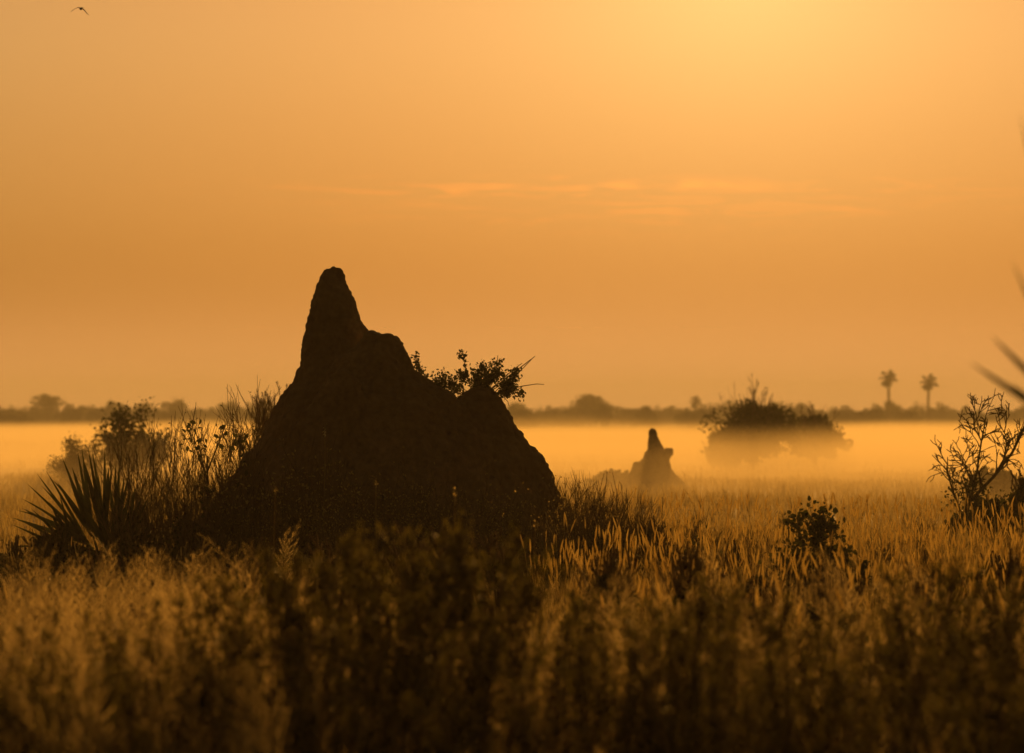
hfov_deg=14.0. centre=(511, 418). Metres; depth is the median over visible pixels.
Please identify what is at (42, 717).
bushy herb
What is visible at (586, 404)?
round tree
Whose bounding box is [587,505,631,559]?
twiggy weed
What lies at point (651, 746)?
bushy herb
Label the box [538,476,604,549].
twiggy weed
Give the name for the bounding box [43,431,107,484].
wild bush
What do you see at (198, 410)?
bush
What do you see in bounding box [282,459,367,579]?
twiggy weed
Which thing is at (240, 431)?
twiggy shrub
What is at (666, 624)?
bushy herb
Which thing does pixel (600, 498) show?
twiggy weed
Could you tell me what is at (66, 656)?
bushy herb
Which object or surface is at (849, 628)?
bushy herb
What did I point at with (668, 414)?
bush
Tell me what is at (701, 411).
bush
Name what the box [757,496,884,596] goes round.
round leaved shrub
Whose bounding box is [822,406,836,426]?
bush
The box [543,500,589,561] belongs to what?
twiggy shrub
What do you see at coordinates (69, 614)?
plume grass
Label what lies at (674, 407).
bush
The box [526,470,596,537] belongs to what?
twiggy shrub
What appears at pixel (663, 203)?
sky
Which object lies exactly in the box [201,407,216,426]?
bush
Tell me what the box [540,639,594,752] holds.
bushy herb
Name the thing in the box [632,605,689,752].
bushy herb
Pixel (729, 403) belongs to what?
bush
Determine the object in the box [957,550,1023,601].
thicket
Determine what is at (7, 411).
bush
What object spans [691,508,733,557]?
twiggy weed
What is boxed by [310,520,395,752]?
bushy herb
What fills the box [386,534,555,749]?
bushy herb
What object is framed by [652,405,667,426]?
bush
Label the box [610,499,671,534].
twiggy weed
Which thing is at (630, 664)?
bushy herb
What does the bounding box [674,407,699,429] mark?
bush
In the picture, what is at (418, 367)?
leafy sprig
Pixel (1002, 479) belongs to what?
wild bush
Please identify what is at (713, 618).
bushy herb
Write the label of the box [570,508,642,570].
thicket
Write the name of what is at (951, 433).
grass
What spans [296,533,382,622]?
thicket
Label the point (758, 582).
thicket
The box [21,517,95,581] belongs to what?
thicket
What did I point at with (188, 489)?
twiggy shrub
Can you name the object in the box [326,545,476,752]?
bushy herb
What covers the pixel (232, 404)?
round tree
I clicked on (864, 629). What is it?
bushy herb
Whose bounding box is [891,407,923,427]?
bush
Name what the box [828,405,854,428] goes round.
bush
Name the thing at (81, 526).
twiggy shrub
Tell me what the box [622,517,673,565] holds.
thicket
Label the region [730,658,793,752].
bushy herb
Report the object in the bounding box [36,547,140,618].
thicket
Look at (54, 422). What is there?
bush
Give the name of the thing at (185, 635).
bushy herb
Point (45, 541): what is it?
twiggy shrub
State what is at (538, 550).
thicket
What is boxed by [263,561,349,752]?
bushy herb
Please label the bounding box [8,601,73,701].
thicket
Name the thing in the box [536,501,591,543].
twiggy weed
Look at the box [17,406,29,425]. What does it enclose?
bush
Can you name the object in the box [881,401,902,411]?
bush
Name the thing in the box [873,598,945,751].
bushy herb
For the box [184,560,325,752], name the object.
bushy herb
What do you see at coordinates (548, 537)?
twiggy weed
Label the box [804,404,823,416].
bush
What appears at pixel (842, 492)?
grass
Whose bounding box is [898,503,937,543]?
twiggy weed
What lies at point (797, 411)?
bush
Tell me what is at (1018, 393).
young fan palm
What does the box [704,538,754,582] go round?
thicket
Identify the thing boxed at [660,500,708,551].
twiggy weed
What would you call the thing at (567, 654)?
bushy herb
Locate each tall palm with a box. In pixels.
[689,395,702,412]
[878,370,898,427]
[919,374,938,426]
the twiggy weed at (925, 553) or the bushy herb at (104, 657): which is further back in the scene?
the twiggy weed at (925, 553)
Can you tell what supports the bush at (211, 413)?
on the ground at (784, 462)
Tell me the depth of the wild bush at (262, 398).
74.87 m
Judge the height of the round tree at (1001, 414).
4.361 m
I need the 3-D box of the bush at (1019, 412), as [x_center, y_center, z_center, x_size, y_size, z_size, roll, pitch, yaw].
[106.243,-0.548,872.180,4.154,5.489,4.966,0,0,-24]
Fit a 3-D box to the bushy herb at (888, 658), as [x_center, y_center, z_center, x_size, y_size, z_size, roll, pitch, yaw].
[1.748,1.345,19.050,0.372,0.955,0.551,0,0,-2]
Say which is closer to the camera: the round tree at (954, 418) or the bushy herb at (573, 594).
the bushy herb at (573, 594)
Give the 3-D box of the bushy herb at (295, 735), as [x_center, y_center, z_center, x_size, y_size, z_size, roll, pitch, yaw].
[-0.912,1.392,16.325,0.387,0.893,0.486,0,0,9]
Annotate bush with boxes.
[0,406,14,428]
[0,409,7,427]
[1,411,33,428]
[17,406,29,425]
[22,404,51,426]
[42,405,60,427]
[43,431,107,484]
[45,414,63,426]
[53,404,89,427]
[86,404,110,428]
[90,396,175,482]
[103,398,123,427]
[119,405,137,426]
[135,401,160,425]
[152,408,166,427]
[158,408,179,428]
[178,416,207,426]
[182,407,210,426]
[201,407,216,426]
[204,407,219,426]
[211,404,227,425]
[221,406,244,426]
[232,406,249,427]
[237,402,261,426]
[243,381,287,439]
[245,409,261,428]
[507,405,537,428]
[514,410,547,427]
[533,406,546,426]
[542,405,563,426]
[553,407,579,426]
[558,400,577,426]
[572,408,593,427]
[584,468,628,488]
[590,400,613,428]
[605,404,623,425]
[609,406,637,426]
[614,408,641,426]
[635,405,658,428]
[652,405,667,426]
[657,406,680,426]
[668,405,690,425]
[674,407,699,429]
[688,404,720,429]
[698,374,806,469]
[700,429,743,469]
[703,403,731,426]
[722,400,740,409]
[776,401,791,409]
[783,402,800,422]
[785,401,853,466]
[794,402,807,422]
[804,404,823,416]
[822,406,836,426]
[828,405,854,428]
[837,412,857,428]
[849,410,877,429]
[862,402,886,429]
[872,406,896,427]
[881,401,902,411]
[887,405,905,426]
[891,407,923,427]
[907,401,925,426]
[919,406,941,425]
[925,402,954,426]
[942,405,957,425]
[944,496,1023,547]
[948,407,964,426]
[957,404,972,424]
[964,465,1018,502]
[972,412,992,427]
[975,411,1005,425]
[988,406,1012,426]
[1002,409,1018,428]
[1002,465,1023,524]
[1013,405,1023,425]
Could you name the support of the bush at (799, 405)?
on the ground at (784, 462)
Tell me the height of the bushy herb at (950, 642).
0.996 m
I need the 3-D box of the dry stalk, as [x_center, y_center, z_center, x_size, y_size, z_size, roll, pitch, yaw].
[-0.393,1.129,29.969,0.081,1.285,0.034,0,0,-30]
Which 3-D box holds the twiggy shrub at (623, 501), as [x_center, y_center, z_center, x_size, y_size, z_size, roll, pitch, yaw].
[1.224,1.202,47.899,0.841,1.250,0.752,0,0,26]
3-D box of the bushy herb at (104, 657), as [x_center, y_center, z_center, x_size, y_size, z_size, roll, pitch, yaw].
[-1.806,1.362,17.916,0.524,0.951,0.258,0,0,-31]
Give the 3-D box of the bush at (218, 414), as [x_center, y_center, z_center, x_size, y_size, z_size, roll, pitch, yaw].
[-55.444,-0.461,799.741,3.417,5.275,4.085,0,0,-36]
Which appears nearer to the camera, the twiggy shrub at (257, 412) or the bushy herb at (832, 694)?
the bushy herb at (832, 694)
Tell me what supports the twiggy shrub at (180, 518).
on the ground at (784, 462)
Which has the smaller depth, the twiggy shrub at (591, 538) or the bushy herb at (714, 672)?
the bushy herb at (714, 672)
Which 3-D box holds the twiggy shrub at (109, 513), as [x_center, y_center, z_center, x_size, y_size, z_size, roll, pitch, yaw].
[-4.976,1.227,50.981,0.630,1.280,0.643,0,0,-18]
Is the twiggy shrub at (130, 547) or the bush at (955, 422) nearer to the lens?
the twiggy shrub at (130, 547)
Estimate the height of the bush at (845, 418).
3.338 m
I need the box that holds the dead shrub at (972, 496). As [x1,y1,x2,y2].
[926,388,1023,514]
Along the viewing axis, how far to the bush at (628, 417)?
805.07 m
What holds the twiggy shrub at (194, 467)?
on the ground at (784, 462)
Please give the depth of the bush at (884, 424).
791.86 m
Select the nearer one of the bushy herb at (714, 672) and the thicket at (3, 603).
the bushy herb at (714, 672)
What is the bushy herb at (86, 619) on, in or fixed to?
on the ground at (784, 462)
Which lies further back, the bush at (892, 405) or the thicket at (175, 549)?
the bush at (892, 405)
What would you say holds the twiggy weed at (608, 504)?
on the ground at (784, 462)
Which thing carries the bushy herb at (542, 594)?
on the ground at (784, 462)
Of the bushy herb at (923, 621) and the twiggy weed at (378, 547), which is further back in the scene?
the twiggy weed at (378, 547)
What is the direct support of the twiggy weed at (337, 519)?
on the ground at (784, 462)
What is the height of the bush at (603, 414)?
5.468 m
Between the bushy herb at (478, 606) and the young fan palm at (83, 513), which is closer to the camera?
the bushy herb at (478, 606)
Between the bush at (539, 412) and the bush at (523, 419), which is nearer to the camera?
the bush at (523, 419)
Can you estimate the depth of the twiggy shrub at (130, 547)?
43.46 m
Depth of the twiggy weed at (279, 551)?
42.97 m
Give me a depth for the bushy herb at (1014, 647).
19.00 m
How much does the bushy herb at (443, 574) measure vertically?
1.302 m
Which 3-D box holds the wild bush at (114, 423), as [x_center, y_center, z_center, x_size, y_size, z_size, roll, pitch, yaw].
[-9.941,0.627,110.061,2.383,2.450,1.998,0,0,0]
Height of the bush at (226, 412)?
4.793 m
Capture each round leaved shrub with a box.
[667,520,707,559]
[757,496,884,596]
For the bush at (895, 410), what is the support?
on the ground at (784, 462)
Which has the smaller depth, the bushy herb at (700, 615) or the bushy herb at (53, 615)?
the bushy herb at (700, 615)
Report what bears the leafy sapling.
on the ground at (784, 462)
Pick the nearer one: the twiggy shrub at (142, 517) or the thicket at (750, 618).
the thicket at (750, 618)
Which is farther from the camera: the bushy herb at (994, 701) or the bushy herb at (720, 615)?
the bushy herb at (720, 615)
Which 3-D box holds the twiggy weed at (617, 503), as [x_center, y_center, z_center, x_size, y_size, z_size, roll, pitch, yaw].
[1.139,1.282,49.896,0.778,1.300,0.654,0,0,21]
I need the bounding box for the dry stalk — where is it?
[454,487,460,654]
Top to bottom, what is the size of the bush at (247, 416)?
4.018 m
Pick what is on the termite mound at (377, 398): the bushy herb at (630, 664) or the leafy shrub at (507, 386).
the leafy shrub at (507, 386)
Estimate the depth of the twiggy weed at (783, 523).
52.05 m
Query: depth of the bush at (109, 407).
717.69 m
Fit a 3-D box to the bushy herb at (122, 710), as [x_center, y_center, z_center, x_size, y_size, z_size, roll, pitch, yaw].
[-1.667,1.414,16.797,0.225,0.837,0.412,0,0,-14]
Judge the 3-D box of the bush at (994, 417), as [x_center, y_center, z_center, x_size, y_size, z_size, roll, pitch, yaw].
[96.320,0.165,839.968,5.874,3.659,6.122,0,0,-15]
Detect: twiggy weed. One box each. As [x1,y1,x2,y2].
[188,446,284,550]
[212,438,333,577]
[228,502,304,577]
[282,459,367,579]
[283,475,364,574]
[296,464,415,581]
[306,493,374,565]
[364,486,446,568]
[497,504,569,565]
[512,473,583,531]
[524,536,584,588]
[525,519,574,552]
[532,481,605,539]
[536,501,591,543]
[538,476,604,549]
[560,512,592,545]
[564,472,619,523]
[569,485,620,531]
[573,472,623,519]
[580,483,629,537]
[583,491,658,524]
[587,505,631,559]
[601,504,644,541]
[607,487,663,527]
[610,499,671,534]
[627,515,653,558]
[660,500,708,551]
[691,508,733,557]
[724,525,762,580]
[738,516,782,569]
[771,498,800,546]
[850,545,879,598]
[867,519,904,573]
[882,549,923,579]
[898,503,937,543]
[909,524,965,574]
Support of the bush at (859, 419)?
on the ground at (784, 462)
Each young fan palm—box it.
[10,450,147,563]
[970,115,1023,401]
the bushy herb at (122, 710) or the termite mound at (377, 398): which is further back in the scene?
the termite mound at (377, 398)
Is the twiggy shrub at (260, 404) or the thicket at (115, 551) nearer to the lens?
the thicket at (115, 551)
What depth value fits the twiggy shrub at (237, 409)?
53.16 m
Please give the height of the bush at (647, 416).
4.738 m
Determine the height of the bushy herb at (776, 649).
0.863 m
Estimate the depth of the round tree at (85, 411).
848.70 m
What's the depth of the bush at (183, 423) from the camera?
877.40 m
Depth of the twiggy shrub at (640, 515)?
45.94 m
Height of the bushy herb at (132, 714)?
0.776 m
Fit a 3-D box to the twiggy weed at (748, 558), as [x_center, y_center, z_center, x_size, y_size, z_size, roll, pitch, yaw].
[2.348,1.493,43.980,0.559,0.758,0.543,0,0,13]
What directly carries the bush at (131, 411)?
on the ground at (784, 462)
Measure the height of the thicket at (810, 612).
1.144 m
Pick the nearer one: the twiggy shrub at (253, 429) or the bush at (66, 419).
the twiggy shrub at (253, 429)
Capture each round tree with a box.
[80,406,92,421]
[160,396,192,425]
[216,398,238,408]
[507,402,529,417]
[569,393,612,427]
[654,409,663,426]
[933,411,948,426]
[947,413,975,424]
[994,408,1012,426]
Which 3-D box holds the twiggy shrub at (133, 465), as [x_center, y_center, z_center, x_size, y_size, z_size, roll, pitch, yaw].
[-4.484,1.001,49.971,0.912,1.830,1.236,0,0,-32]
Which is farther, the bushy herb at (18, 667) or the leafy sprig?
the leafy sprig
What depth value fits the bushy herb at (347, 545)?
18.92 m
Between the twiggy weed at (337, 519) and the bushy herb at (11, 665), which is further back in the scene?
the twiggy weed at (337, 519)
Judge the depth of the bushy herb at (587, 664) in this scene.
17.82 m
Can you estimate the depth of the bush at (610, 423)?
998.63 m
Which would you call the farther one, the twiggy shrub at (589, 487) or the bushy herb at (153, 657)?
the twiggy shrub at (589, 487)
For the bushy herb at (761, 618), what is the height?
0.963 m
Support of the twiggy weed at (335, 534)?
on the ground at (784, 462)
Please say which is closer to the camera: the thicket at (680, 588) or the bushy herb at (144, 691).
the bushy herb at (144, 691)
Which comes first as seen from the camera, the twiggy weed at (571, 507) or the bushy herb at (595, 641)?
the bushy herb at (595, 641)
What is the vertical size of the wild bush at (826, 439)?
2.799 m
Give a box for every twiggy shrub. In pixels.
[27,520,69,584]
[67,435,171,551]
[67,477,95,546]
[80,470,120,553]
[80,473,175,577]
[86,401,181,534]
[90,427,173,521]
[115,470,181,582]
[117,421,197,544]
[120,412,204,583]
[128,439,189,544]
[138,412,237,549]
[141,406,252,518]
[155,471,199,556]
[162,485,253,572]
[163,472,229,582]
[166,411,225,522]
[168,403,265,493]
[182,415,274,541]
[189,385,271,546]
[194,407,253,499]
[209,445,272,541]
[213,384,275,447]
[213,389,249,479]
[222,395,261,480]
[231,405,273,468]
[237,380,272,449]
[522,477,590,545]
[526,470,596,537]
[527,513,562,554]
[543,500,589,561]
[562,476,613,543]
[568,470,613,528]
[576,472,655,535]
[579,508,615,562]
[581,481,638,529]
[592,509,645,561]
[613,490,665,537]
[630,517,674,555]
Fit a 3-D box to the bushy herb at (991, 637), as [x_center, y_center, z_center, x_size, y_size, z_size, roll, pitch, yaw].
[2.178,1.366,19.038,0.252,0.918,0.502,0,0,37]
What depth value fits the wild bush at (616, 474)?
105.75 m
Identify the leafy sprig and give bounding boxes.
[410,351,428,377]
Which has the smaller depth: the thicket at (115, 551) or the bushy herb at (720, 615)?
the bushy herb at (720, 615)
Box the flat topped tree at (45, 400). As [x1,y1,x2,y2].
[30,393,67,426]
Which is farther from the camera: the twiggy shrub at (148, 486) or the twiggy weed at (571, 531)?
the twiggy shrub at (148, 486)
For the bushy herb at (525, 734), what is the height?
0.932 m
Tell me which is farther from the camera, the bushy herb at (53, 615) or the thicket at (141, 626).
the thicket at (141, 626)
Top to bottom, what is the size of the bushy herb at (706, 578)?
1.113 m
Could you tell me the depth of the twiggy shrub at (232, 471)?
46.95 m
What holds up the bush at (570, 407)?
on the ground at (784, 462)
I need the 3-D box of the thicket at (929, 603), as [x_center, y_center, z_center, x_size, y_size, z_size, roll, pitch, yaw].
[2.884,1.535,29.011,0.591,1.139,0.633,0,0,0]
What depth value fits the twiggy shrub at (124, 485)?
47.06 m
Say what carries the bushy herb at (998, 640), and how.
on the ground at (784, 462)
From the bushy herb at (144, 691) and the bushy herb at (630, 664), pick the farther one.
the bushy herb at (630, 664)
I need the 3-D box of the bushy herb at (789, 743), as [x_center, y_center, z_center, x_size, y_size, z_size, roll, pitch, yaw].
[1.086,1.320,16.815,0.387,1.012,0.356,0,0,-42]
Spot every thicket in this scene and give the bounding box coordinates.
[0,534,58,591]
[0,574,70,646]
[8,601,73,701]
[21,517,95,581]
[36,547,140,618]
[90,501,184,584]
[113,599,175,697]
[121,548,220,626]
[141,490,218,584]
[185,518,292,588]
[211,536,304,636]
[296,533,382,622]
[361,520,468,623]
[516,530,598,590]
[560,542,650,652]
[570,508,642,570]
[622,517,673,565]
[634,541,698,592]
[655,542,733,656]
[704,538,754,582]
[707,568,797,704]
[744,564,805,606]
[789,561,882,675]
[862,582,911,621]
[891,558,968,678]
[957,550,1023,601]
[971,542,1023,681]
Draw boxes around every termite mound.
[190,266,576,575]
[613,428,687,490]
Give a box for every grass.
[0,425,1023,493]
[0,466,1023,752]
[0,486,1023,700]
[0,519,1023,752]
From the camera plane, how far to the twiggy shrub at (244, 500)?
46.34 m
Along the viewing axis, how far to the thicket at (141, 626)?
25.94 m
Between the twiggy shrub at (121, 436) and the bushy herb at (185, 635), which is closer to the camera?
the bushy herb at (185, 635)
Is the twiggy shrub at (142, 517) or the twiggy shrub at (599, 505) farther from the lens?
the twiggy shrub at (599, 505)
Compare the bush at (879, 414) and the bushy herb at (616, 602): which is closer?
the bushy herb at (616, 602)
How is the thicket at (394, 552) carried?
on the ground at (784, 462)
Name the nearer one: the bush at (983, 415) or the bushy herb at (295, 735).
the bushy herb at (295, 735)
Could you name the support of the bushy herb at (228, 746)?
on the ground at (784, 462)
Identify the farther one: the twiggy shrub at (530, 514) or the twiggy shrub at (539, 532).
the twiggy shrub at (530, 514)
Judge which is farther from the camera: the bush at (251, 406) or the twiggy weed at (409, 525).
the bush at (251, 406)
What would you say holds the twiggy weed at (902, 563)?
on the ground at (784, 462)
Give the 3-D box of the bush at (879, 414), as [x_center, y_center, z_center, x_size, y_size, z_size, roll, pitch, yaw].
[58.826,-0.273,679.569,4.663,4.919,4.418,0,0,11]
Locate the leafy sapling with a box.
[180,418,252,543]
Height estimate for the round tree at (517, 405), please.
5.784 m
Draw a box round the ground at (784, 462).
[0,422,1023,752]
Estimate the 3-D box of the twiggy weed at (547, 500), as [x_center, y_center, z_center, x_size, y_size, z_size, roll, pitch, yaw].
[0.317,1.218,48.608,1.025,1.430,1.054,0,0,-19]
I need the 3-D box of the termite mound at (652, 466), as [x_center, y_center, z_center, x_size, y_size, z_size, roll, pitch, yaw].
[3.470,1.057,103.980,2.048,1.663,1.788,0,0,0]
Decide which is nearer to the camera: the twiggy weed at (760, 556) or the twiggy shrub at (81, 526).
the twiggy weed at (760, 556)
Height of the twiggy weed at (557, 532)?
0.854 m
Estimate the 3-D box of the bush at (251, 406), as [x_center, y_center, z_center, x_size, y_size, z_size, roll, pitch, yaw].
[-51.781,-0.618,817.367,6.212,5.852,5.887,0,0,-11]
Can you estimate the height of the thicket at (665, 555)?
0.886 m
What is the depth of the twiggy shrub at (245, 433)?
49.96 m
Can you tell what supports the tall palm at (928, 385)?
on the ground at (784, 462)
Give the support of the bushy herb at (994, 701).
on the ground at (784, 462)
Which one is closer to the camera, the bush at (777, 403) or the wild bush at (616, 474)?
the wild bush at (616, 474)
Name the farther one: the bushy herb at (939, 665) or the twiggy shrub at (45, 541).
the twiggy shrub at (45, 541)
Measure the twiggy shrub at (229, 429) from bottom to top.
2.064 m
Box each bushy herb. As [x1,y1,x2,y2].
[0,620,52,751]
[0,651,25,751]
[0,658,77,752]
[0,664,50,752]
[0,682,23,752]
[0,684,76,752]
[1,651,44,752]
[10,630,81,732]
[28,606,105,752]
[31,651,82,752]
[37,627,151,752]
[54,664,170,752]
[67,644,130,752]
[73,666,129,752]
[77,595,166,752]
[78,628,169,752]
[99,679,176,752]
[104,606,213,752]
[153,651,259,752]
[165,627,248,752]
[170,579,281,749]
[177,625,233,752]
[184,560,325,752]
[202,605,265,752]
[202,651,244,752]
[220,662,327,752]
[221,549,324,752]
[239,617,349,752]
[255,538,338,752]
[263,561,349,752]
[303,595,388,752]
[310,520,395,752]
[310,550,422,752]
[310,562,426,752]
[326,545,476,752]
[334,533,414,752]
[358,508,529,752]
[383,546,534,752]
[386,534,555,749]
[407,614,553,752]
[449,551,511,752]
[450,558,574,752]
[489,614,598,752]
[492,589,596,752]
[495,567,583,752]
[497,647,589,752]
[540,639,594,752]
[552,629,646,752]
[555,604,619,752]
[561,583,610,750]
[576,598,690,752]
[582,668,653,752]
[608,601,712,752]
[610,599,678,752]
[616,579,746,752]
[626,626,686,752]
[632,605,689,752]
[654,668,779,752]
[655,605,717,747]
[676,633,763,752]
[685,581,746,752]
[691,567,795,752]
[703,598,771,751]
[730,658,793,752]
[736,641,832,752]
[741,597,828,751]
[761,647,892,752]
[762,621,832,752]
[765,603,875,752]
[785,610,849,752]
[824,595,906,746]
[834,629,887,752]
[859,608,939,752]
[865,548,990,752]
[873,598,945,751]
[878,616,1018,752]
[904,618,977,752]
[920,582,1023,752]
[963,622,1021,750]
[965,575,1023,752]
[974,598,1023,752]
[989,611,1023,749]
[989,679,1023,752]
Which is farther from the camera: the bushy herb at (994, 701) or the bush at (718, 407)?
the bush at (718, 407)
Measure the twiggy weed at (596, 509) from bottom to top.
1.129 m
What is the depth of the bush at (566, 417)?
813.15 m
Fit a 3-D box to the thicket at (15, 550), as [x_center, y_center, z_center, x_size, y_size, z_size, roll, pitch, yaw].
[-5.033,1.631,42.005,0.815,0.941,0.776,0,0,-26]
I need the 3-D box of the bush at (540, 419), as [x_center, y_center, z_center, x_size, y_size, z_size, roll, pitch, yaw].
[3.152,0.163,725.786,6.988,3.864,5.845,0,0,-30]
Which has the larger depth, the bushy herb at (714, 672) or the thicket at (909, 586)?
the thicket at (909, 586)
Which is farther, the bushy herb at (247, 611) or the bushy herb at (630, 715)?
the bushy herb at (247, 611)
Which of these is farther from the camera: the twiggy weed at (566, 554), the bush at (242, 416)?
the bush at (242, 416)
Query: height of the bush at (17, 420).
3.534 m
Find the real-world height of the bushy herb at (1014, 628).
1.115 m
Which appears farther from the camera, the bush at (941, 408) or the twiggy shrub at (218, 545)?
the bush at (941, 408)
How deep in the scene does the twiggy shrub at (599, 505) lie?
47.98 m
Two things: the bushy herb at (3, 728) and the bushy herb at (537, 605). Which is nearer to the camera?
the bushy herb at (3, 728)
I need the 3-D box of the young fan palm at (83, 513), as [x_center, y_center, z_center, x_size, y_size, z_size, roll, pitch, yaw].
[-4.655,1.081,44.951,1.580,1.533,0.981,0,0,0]
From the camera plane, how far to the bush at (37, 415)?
834.52 m
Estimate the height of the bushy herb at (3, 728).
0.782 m
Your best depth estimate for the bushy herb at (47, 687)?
17.88 m
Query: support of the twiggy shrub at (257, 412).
on the ground at (784, 462)
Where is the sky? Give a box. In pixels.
[0,0,1023,414]
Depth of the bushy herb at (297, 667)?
16.86 m
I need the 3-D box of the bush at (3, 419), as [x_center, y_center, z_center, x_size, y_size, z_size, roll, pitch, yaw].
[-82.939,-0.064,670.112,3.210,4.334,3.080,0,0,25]
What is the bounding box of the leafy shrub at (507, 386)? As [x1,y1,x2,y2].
[429,349,543,404]
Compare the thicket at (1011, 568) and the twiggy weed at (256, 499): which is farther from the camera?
the twiggy weed at (256, 499)
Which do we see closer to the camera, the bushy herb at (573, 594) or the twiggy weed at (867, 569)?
the bushy herb at (573, 594)
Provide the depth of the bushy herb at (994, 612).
19.13 m
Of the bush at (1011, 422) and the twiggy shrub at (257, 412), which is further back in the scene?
the bush at (1011, 422)
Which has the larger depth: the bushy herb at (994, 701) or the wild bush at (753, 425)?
the wild bush at (753, 425)
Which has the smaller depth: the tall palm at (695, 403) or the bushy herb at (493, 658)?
the bushy herb at (493, 658)
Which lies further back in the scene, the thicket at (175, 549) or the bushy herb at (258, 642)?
the thicket at (175, 549)
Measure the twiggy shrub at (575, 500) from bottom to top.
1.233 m
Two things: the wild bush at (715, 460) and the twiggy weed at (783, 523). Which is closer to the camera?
the twiggy weed at (783, 523)
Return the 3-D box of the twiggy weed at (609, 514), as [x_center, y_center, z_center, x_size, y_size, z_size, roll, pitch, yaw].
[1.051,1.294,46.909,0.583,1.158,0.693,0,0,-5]
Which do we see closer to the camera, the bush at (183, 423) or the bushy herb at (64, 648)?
the bushy herb at (64, 648)
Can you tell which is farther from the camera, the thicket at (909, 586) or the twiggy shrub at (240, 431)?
the twiggy shrub at (240, 431)
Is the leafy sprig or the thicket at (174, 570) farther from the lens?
the leafy sprig
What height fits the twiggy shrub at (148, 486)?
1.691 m
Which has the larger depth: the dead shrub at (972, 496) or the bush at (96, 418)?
the bush at (96, 418)
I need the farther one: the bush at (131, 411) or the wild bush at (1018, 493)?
the bush at (131, 411)
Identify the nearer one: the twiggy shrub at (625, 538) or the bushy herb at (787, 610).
the bushy herb at (787, 610)
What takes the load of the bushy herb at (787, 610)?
on the ground at (784, 462)
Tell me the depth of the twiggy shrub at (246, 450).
47.97 m
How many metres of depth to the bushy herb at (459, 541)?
18.91 m
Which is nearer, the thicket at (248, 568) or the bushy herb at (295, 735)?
the bushy herb at (295, 735)
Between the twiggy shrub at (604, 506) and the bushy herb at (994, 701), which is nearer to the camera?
the bushy herb at (994, 701)
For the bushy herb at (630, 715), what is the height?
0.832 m
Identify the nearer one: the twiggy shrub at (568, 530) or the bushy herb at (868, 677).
the bushy herb at (868, 677)
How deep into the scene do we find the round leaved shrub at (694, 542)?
44.50 m
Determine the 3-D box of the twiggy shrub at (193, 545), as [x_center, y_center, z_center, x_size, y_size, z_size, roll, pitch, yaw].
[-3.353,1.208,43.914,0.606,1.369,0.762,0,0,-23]
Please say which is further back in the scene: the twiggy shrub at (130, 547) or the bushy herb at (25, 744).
the twiggy shrub at (130, 547)
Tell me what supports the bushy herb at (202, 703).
on the ground at (784, 462)
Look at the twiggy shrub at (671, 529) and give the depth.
45.00 m
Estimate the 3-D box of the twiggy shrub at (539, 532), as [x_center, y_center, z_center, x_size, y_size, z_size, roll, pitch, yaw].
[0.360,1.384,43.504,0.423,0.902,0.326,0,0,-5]
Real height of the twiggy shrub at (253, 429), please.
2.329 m
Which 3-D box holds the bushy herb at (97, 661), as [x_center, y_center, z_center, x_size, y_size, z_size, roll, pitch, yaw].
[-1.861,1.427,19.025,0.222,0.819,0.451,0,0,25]
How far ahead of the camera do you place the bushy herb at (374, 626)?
17.91 m
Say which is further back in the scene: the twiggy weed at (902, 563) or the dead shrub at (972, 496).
the dead shrub at (972, 496)
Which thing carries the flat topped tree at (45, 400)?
on the ground at (784, 462)
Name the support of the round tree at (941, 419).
on the ground at (784, 462)
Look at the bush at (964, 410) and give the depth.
936.53 m
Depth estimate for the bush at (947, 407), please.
950.57 m
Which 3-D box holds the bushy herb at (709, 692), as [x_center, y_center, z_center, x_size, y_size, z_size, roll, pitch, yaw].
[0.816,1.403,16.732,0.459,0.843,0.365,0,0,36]
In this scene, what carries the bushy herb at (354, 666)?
on the ground at (784, 462)
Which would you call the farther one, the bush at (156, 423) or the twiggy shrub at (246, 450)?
the bush at (156, 423)
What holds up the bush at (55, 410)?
on the ground at (784, 462)
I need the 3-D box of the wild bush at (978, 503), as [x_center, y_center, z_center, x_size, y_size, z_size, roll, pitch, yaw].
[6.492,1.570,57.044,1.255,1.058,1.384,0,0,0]
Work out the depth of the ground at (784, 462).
187.50 m
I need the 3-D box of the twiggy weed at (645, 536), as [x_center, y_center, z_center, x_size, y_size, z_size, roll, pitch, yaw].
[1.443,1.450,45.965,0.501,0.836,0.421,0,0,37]
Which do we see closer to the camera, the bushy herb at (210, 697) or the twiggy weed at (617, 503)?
the bushy herb at (210, 697)
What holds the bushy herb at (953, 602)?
on the ground at (784, 462)
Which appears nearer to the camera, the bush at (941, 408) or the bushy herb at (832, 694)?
the bushy herb at (832, 694)
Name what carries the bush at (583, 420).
on the ground at (784, 462)
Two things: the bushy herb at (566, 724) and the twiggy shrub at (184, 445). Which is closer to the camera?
the bushy herb at (566, 724)
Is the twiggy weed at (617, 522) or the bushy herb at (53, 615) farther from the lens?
the twiggy weed at (617, 522)
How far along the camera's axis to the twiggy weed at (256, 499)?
45.25 m
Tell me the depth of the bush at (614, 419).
904.98 m
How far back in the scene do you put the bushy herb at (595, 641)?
19.03 m
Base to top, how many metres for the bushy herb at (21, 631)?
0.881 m
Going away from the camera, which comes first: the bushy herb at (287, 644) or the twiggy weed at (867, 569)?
the bushy herb at (287, 644)
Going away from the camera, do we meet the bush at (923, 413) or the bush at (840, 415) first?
the bush at (840, 415)
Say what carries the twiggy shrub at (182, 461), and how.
on the ground at (784, 462)
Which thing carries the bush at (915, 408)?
on the ground at (784, 462)
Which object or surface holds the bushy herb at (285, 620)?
on the ground at (784, 462)
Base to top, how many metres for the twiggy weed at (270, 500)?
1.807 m
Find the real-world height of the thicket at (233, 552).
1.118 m

